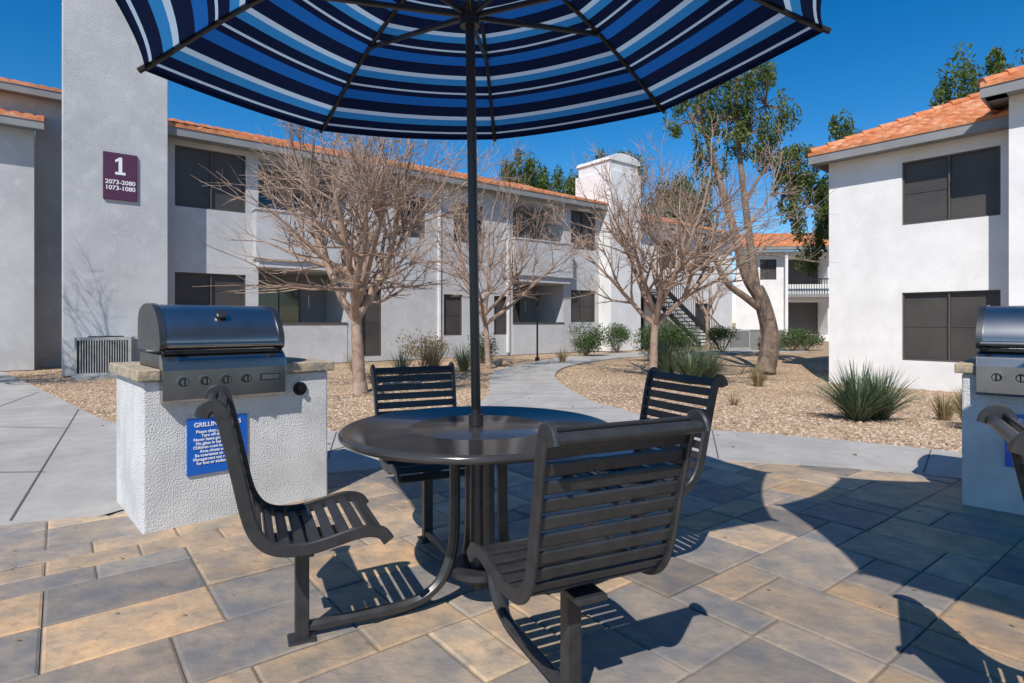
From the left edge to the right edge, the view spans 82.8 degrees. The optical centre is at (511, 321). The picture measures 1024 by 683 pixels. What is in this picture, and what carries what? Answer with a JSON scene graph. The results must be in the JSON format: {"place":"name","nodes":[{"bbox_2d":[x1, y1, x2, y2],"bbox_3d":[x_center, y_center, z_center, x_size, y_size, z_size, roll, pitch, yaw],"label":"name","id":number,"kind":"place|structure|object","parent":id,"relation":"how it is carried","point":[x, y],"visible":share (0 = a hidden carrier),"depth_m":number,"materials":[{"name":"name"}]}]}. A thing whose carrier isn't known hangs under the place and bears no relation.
{"place":"outdoors","nodes":[
{"label":"outdoors","id":0,"kind":"place"},
{"bbox_2d":[0,323,961,451],"bbox_3d":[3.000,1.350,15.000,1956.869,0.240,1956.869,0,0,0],"label":"gravel ground","id":1,"kind":"structure","parent":0,"point":[815,359],"depth_m":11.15,"materials":[{"name":"beige gravel"}]},
{"bbox_2d":[0,99,61,370],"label":"wing walls","id":2,"kind":"structure","parent":1,"relation":"on","point":[30,252],"depth_m":14.64,"materials":[{"name":"white paint"}]},
{"bbox_2d":[0,77,61,131],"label":"wing tile roof","id":3,"kind":"structure","parent":2,"relation":"on","point":[17,100],"depth_m":15.11,"materials":[{"name":"orange tile"}]},
{"bbox_2d":[71,336,134,380],"bbox_3d":[-9.010,0.770,12.881,1.100,0.920,1.100,0,0,-29],"label":"air conditioner","id":4,"kind":"object","parent":1,"relation":"on","point":[94,356],"visible":0.84,"depth_m":12.42,"materials":[{"name":"metal"}]},
{"bbox_2d":[62,0,167,376],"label":"chimney tower","id":5,"kind":"structure","parent":1,"relation":"on","point":[114,266],"depth_m":13.27,"materials":[{"name":"paint"}]},
{"bbox_2d":[103,151,136,201],"bbox_3d":[-9.040,-3.350,13.393,0.660,1.080,0.050,0,0,-38],"label":"building number sign","id":6,"kind":"object","parent":5,"relation":"attached to","point":[119,176],"visible":1,"depth_m":13.37,"materials":[{"name":"purple"}]},
{"bbox_2d":[342,354,369,370],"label":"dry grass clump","id":7,"kind":"object","parent":1,"relation":"on","point":[350,364],"visible":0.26,"depth_m":13.42,"materials":[{"name":"beige plant"}]},
{"bbox_2d":[193,118,527,393],"bbox_3d":[-2.559,-1.925,10.538,5.738,6.511,5.929,0,0,-29],"label":"bare tree","id":8,"kind":"object","parent":1,"relation":"on","point":[362,290],"visible":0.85,"depth_m":9.64,"materials":[{"name":"brown plant"}]},
{"bbox_2d":[365,364,385,387],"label":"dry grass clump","id":9,"kind":"object","parent":1,"relation":"on","point":[371,376],"visible":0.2,"depth_m":10.63,"materials":[{"name":"beige plant"}]},
{"bbox_2d":[168,138,598,362],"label":"front walls and windows","id":10,"kind":"structure","parent":1,"relation":"on","point":[316,324],"depth_m":18.16,"materials":[{"name":"grey paint"}]},
{"bbox_2d":[168,118,607,210],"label":"tile roof","id":11,"kind":"structure","parent":10,"relation":"on","point":[203,133],"depth_m":17.85,"materials":[{"name":"tile"}]},
{"bbox_2d":[384,346,418,374],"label":"dry grass clump","id":12,"kind":"object","parent":1,"relation":"on","point":[402,363],"visible":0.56,"depth_m":13.55,"materials":[{"name":"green plant"}]},
{"bbox_2d":[391,328,451,365],"bbox_3d":[-2.249,0.692,14.938,1.440,1.138,1.415,0,0,26],"label":"green shrub","id":13,"kind":"object","parent":1,"relation":"on","point":[424,339],"visible":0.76,"depth_m":14.87,"materials":[{"name":"brown plant"}]},
{"bbox_2d":[414,334,456,365],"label":"dry grass clump","id":14,"kind":"object","parent":1,"relation":"on","point":[430,358],"visible":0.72,"depth_m":13.88,"materials":[{"name":"beige plant"}]},
{"bbox_2d":[448,343,480,371],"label":"dry grass clump","id":15,"kind":"object","parent":1,"relation":"on","point":[462,359],"visible":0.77,"depth_m":14.29,"materials":[{"name":"green plant"}]},
{"bbox_2d":[0,350,961,524],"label":"concrete walkway","id":16,"kind":"structure","parent":1,"relation":"on","point":[77,478],"depth_m":5.42,"materials":[{"name":"grey concrete"}]},
{"bbox_2d":[0,392,931,519],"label":"walkway joint lines","id":17,"kind":"object","parent":16,"relation":"on","point":[19,505],"visible":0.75,"depth_m":5.08,"materials":[{"name":"grey concrete"}]},
{"bbox_2d":[465,331,499,363],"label":"green shrub","id":18,"kind":"object","parent":1,"relation":"on","point":[482,356],"visible":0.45,"depth_m":17.18,"materials":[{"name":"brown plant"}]},
{"bbox_2d":[396,140,595,368],"bbox_3d":[-0.709,-1.896,15.218,5.348,6.452,4.582,0,0,35],"label":"bare tree","id":19,"kind":"object","parent":1,"relation":"on","point":[484,311],"visible":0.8,"depth_m":15.07,"materials":[{"name":"brown plant"}]},
{"bbox_2d":[38,471,1023,682],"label":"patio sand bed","id":20,"kind":"object","parent":1,"relation":"on","point":[40,653],"visible":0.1,"depth_m":2.50,"materials":[{"name":"grey sand"}]},
{"bbox_2d":[499,147,565,196],"bbox_3d":[1.369,-5.413,39.853,4.958,13.286,4.006,0,0,0],"label":"background tree","id":21,"kind":"object","parent":1,"relation":"on","point":[539,179],"visible":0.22,"depth_m":39.12,"materials":[{"name":"green plant"}]},
{"bbox_2d":[534,293,539,360],"bbox_3d":[0.780,0.160,17.900,0.208,2.140,0.240,0,0,0],"label":"path lamp","id":22,"kind":"object","parent":1,"relation":"on","point":[537,303],"visible":0.86,"depth_m":17.87,"materials":[{"name":"black metal"}]},
{"bbox_2d":[554,346,567,361],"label":"dry grass clump","id":23,"kind":"object","parent":1,"relation":"on","point":[561,358],"visible":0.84,"depth_m":17.13,"materials":[{"name":"beige plant"}]},
{"bbox_2d":[548,164,576,197],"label":"background tree","id":24,"kind":"object","parent":1,"relation":"on","point":[551,184],"visible":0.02,"depth_m":43.09,"materials":[{"name":"green plant"}]},
{"bbox_2d":[567,319,607,355],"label":"green shrub","id":25,"kind":"object","parent":1,"relation":"on","point":[593,341],"visible":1,"depth_m":20.20,"materials":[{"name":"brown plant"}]},
{"bbox_2d":[603,322,633,352],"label":"green shrub","id":26,"kind":"object","parent":1,"relation":"on","point":[617,332],"visible":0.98,"depth_m":22.39,"materials":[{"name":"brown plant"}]},
{"bbox_2d":[630,320,682,355],"bbox_3d":[4.503,0.601,18.106,1.534,1.336,1.324,0,0,0],"label":"green shrub","id":27,"kind":"object","parent":1,"relation":"on","point":[645,338],"visible":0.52,"depth_m":17.95,"materials":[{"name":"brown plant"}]},
{"bbox_2d":[639,335,695,372],"bbox_3d":[3.734,0.809,13.945,1.696,1.126,1.549,0,0,0],"label":"spiky agave plant","id":28,"kind":"object","parent":1,"relation":"on","point":[662,363],"visible":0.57,"depth_m":13.74,"materials":[{"name":"green plant"}]},
{"bbox_2d":[642,167,714,227],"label":"background tree","id":29,"kind":"object","parent":1,"relation":"on","point":[688,190],"visible":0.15,"depth_m":47.13,"materials":[{"name":"green plant"}]},
{"bbox_2d":[659,317,704,360],"bbox_3d":[5.333,0.545,18.645,1.620,1.460,1.702,0,0,0],"label":"green shrub","id":30,"kind":"object","parent":1,"relation":"on","point":[682,339],"visible":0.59,"depth_m":18.34,"materials":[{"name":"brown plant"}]},
{"bbox_2d":[650,268,719,343],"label":"exterior staircase","id":31,"kind":"structure","parent":1,"relation":"on","point":[689,314],"depth_m":27.98,"materials":[{"name":"black metal"}]},
{"bbox_2d":[540,107,841,380],"bbox_3d":[3.773,-1.608,13.132,5.568,6.067,6.022,0,0,-44],"label":"bare tree","id":32,"kind":"object","parent":1,"relation":"on","point":[681,246],"visible":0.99,"depth_m":12.67,"materials":[{"name":"brown plant"}]},
{"bbox_2d":[662,338,720,383],"bbox_3d":[3.999,0.863,12.959,1.701,1.094,1.620,0,0,0],"label":"spiky agave plant","id":33,"kind":"object","parent":1,"relation":"on","point":[690,365],"visible":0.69,"depth_m":12.92,"materials":[{"name":"green plant"}]},
{"bbox_2d":[641,213,743,345],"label":"apartment building","id":34,"kind":"structure","parent":1,"relation":"on","point":[722,314],"depth_m":30.51,"materials":[{"name":"grey paint"}]},
{"bbox_2d":[682,342,732,377],"bbox_3d":[4.533,0.903,13.571,1.515,1.078,1.402,0,0,-26],"label":"spiky agave plant","id":35,"kind":"object","parent":1,"relation":"on","point":[711,372],"visible":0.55,"depth_m":13.45,"materials":[{"name":"green plant"}]},
{"bbox_2d":[676,258,743,349],"bbox_3d":[8.545,-0.802,25.831,2.801,4.264,2.556,0,0,0],"label":"bare tree","id":36,"kind":"object","parent":1,"relation":"on","point":[711,299],"visible":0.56,"depth_m":25.40,"materials":[{"name":"brown plant"}]},
{"bbox_2d":[703,325,739,351],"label":"green shrub","id":37,"kind":"object","parent":1,"relation":"on","point":[720,331],"visible":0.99,"depth_m":22.82,"materials":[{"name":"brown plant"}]},
{"bbox_2d":[722,393,744,404],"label":"dry grass clump","id":38,"kind":"object","parent":1,"relation":"on","point":[733,402],"visible":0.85,"depth_m":8.87,"materials":[{"name":"beige plant"}]},
{"bbox_2d":[715,329,751,349],"bbox_3d":[9.591,0.770,25.189,1.100,0.920,1.100,0,0,-11],"label":"air conditioner","id":39,"kind":"object","parent":1,"relation":"on","point":[742,342],"visible":0.64,"depth_m":24.73,"materials":[{"name":"metal"}]},
{"bbox_2d":[661,58,828,372],"bbox_3d":[6.542,-3.274,16.231,4.778,9.377,1.773,0,0,0],"label":"leaning evergreen tree","id":40,"kind":"object","parent":1,"relation":"on","point":[759,301],"visible":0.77,"depth_m":16.02,"materials":[{"name":"green plant"}]},
{"bbox_2d":[743,362,769,386],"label":"dry grass clump","id":41,"kind":"object","parent":1,"relation":"on","point":[758,380],"visible":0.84,"depth_m":13.12,"materials":[{"name":"beige plant"}]},
{"bbox_2d":[750,329,786,349],"bbox_3d":[10.991,0.770,24.989,1.100,0.920,1.100,0,0,-11],"label":"air conditioner","id":42,"kind":"object","parent":1,"relation":"on","point":[755,335],"visible":0.23,"depth_m":24.98,"materials":[{"name":"metal"}]},
{"bbox_2d":[754,334,782,349],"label":"green shrub","id":43,"kind":"object","parent":1,"relation":"on","point":[758,345],"visible":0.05,"depth_m":22.27,"materials":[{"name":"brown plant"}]},
{"bbox_2d":[732,233,828,340],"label":"apartment building","id":44,"kind":"structure","parent":1,"relation":"on","point":[801,300],"depth_m":36.95,"materials":[{"name":"grey paint"}]},
{"bbox_2d":[779,325,814,350],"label":"green shrub","id":45,"kind":"object","parent":1,"relation":"on","point":[791,341],"visible":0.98,"depth_m":23.79,"materials":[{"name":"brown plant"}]},
{"bbox_2d":[793,328,825,350],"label":"green shrub","id":46,"kind":"object","parent":1,"relation":"on","point":[815,341],"visible":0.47,"depth_m":24.78,"materials":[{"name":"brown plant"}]},
{"bbox_2d":[811,106,862,238],"bbox_3d":[21.402,-6.028,37.063,4.305,14.514,4.395,0,0,0],"label":"background tree","id":47,"kind":"object","parent":1,"relation":"on","point":[834,125],"visible":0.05,"depth_m":36.01,"materials":[{"name":"green plant"}]},
{"bbox_2d":[801,358,922,421],"bbox_3d":[4.482,0.856,7.590,1.615,0.891,1.602,0,0,0],"label":"spiky agave plant","id":48,"kind":"object","parent":1,"relation":"on","point":[852,402],"visible":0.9,"depth_m":7.42,"materials":[{"name":"green plant"}]},
{"bbox_2d":[831,363,931,419],"bbox_3d":[4.934,0.931,7.856,1.476,0.814,1.442,0,0,0],"label":"spiky agave plant","id":49,"kind":"object","parent":1,"relation":"on","point":[885,414],"visible":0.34,"depth_m":7.71,"materials":[{"name":"green plant"}]},
{"bbox_2d":[829,93,1023,391],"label":"walls and windows","id":50,"kind":"structure","parent":1,"relation":"on","point":[926,249],"depth_m":12.64,"materials":[{"name":"grey paint"}]},
{"bbox_2d":[808,92,1008,172],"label":"tile roof","id":51,"kind":"structure","parent":50,"relation":"on","point":[971,115],"depth_m":12.86,"materials":[{"name":"orange tile"}]},
{"bbox_2d":[978,65,1023,110],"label":"front tile roof","id":52,"kind":"structure","parent":50,"relation":"on","point":[998,90],"depth_m":10.86,"materials":[{"name":"orange tile"}]},
{"bbox_2d":[925,389,957,420],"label":"dry grass clump","id":53,"kind":"object","parent":1,"relation":"on","point":[944,412],"visible":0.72,"depth_m":8.15,"materials":[{"name":"beige plant"}]},
{"bbox_2d":[935,380,961,420],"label":"dry grass clump","id":54,"kind":"object","parent":1,"relation":"on","point":[956,401],"visible":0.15,"depth_m":7.48,"materials":[{"name":"brown plant"}]},
{"bbox_2d":[944,386,961,419],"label":"dry grass clump","id":55,"kind":"object","parent":1,"relation":"on","point":[959,407],"visible":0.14,"depth_m":6.96,"materials":[{"name":"brown plant"}]},
{"bbox_2d":[927,42,1023,106],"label":"background tree","id":56,"kind":"object","parent":1,"relation":"on","point":[997,65],"visible":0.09,"depth_m":26.96,"materials":[{"name":"green plant"}]},
{"bbox_2d":[0,457,1023,682],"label":"paver patio","id":57,"kind":"structure","parent":0,"point":[848,630],"depth_m":2.52,"materials":[{"name":"beige stone"}]},
{"bbox_2d":[109,356,333,533],"bbox_3d":[-1.956,0.740,3.943,1.170,0.940,0.885,0,0,-43],"label":"grill counter","id":58,"kind":"object","parent":57,"relation":"on","point":[172,470],"visible":0.64,"depth_m":3.56,"materials":[{"name":"paint"}]},
{"bbox_2d":[138,303,285,403],"bbox_3d":[-1.917,0.176,3.728,0.711,0.583,0.683,0,0,-43],"label":"gas grill","id":59,"kind":"object","parent":58,"relation":"on","point":[190,368],"visible":1,"depth_m":3.53,"materials":[{"name":"metal"}]},
{"bbox_2d":[194,384,393,646],"bbox_3d":[-0.817,0.723,2.186,0.640,0.956,0.495,0,0,-25],"label":"patio chair","id":60,"kind":"object","parent":57,"relation":"on","point":[303,540],"visible":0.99,"depth_m":2.15,"materials":[{"name":"grey metal"}]},
{"bbox_2d":[370,362,464,543],"bbox_3d":[-0.476,0.723,3.220,0.495,0.956,0.640,0,0,-25],"label":"patio chair","id":61,"kind":"object","parent":57,"relation":"on","point":[429,474],"visible":0.58,"depth_m":3.34,"materials":[{"name":"grey metal"}]},
{"bbox_2d":[309,406,607,682],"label":"patio table","id":62,"kind":"object","parent":57,"relation":"on","point":[502,437],"visible":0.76,"depth_m":2.38,"materials":[{"name":"metal"}]},
{"bbox_2d":[115,0,831,426],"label":"patio umbrella","id":63,"kind":"object","parent":62,"relation":"on","point":[471,72],"visible":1,"depth_m":3.00,"materials":[{"name":"fabric"}]},
{"bbox_2d":[466,409,710,682],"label":"patio chair","id":64,"kind":"object","parent":57,"relation":"on","point":[547,566],"visible":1,"depth_m":1.61,"materials":[{"name":"grey metal"}]},
{"bbox_2d":[561,367,727,558],"bbox_3d":[0.633,0.723,2.834,0.640,0.956,0.495,0,0,-25],"label":"patio chair","id":65,"kind":"object","parent":57,"relation":"on","point":[716,382],"visible":0.51,"depth_m":2.84,"materials":[{"name":"grey metal"}]},
{"bbox_2d":[954,357,1023,514],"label":"grill counter","id":66,"kind":"object","parent":57,"relation":"on","point":[989,479],"visible":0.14,"depth_m":3.74,"materials":[{"name":"paint"}]},
{"bbox_2d":[976,305,1023,397],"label":"gas grill","id":67,"kind":"object","parent":66,"relation":"on","point":[999,363],"visible":1,"depth_m":3.66,"materials":[{"name":"metal"}]},
{"bbox_2d":[976,404,1023,500],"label":"patio chair","id":68,"kind":"object","parent":57,"relation":"on","point":[1004,423],"visible":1,"depth_m":1.67,"materials":[{"name":"grey metal"}]},
{"bbox_2d":[0,0,1023,322],"label":"sky","id":69,"kind":"structure","parent":0,"point":[880,60],"materials":[{"name":"blue"}]},
{"bbox_2d":[564,147,647,212],"bbox_3d":[5.492,-4.896,37.234,6.202,12.257,5.917,0,0,0],"label":"background tree","id":70,"kind":"object","parent":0,"point":[570,184],"visible":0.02,"depth_m":36.70,"materials":[{"name":"green plant"}]},
{"bbox_2d":[575,153,640,351],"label":"chimney tower","id":71,"kind":"structure","parent":0,"point":[624,314],"depth_m":24.11,"materials":[{"name":"white paint"}]}
]}

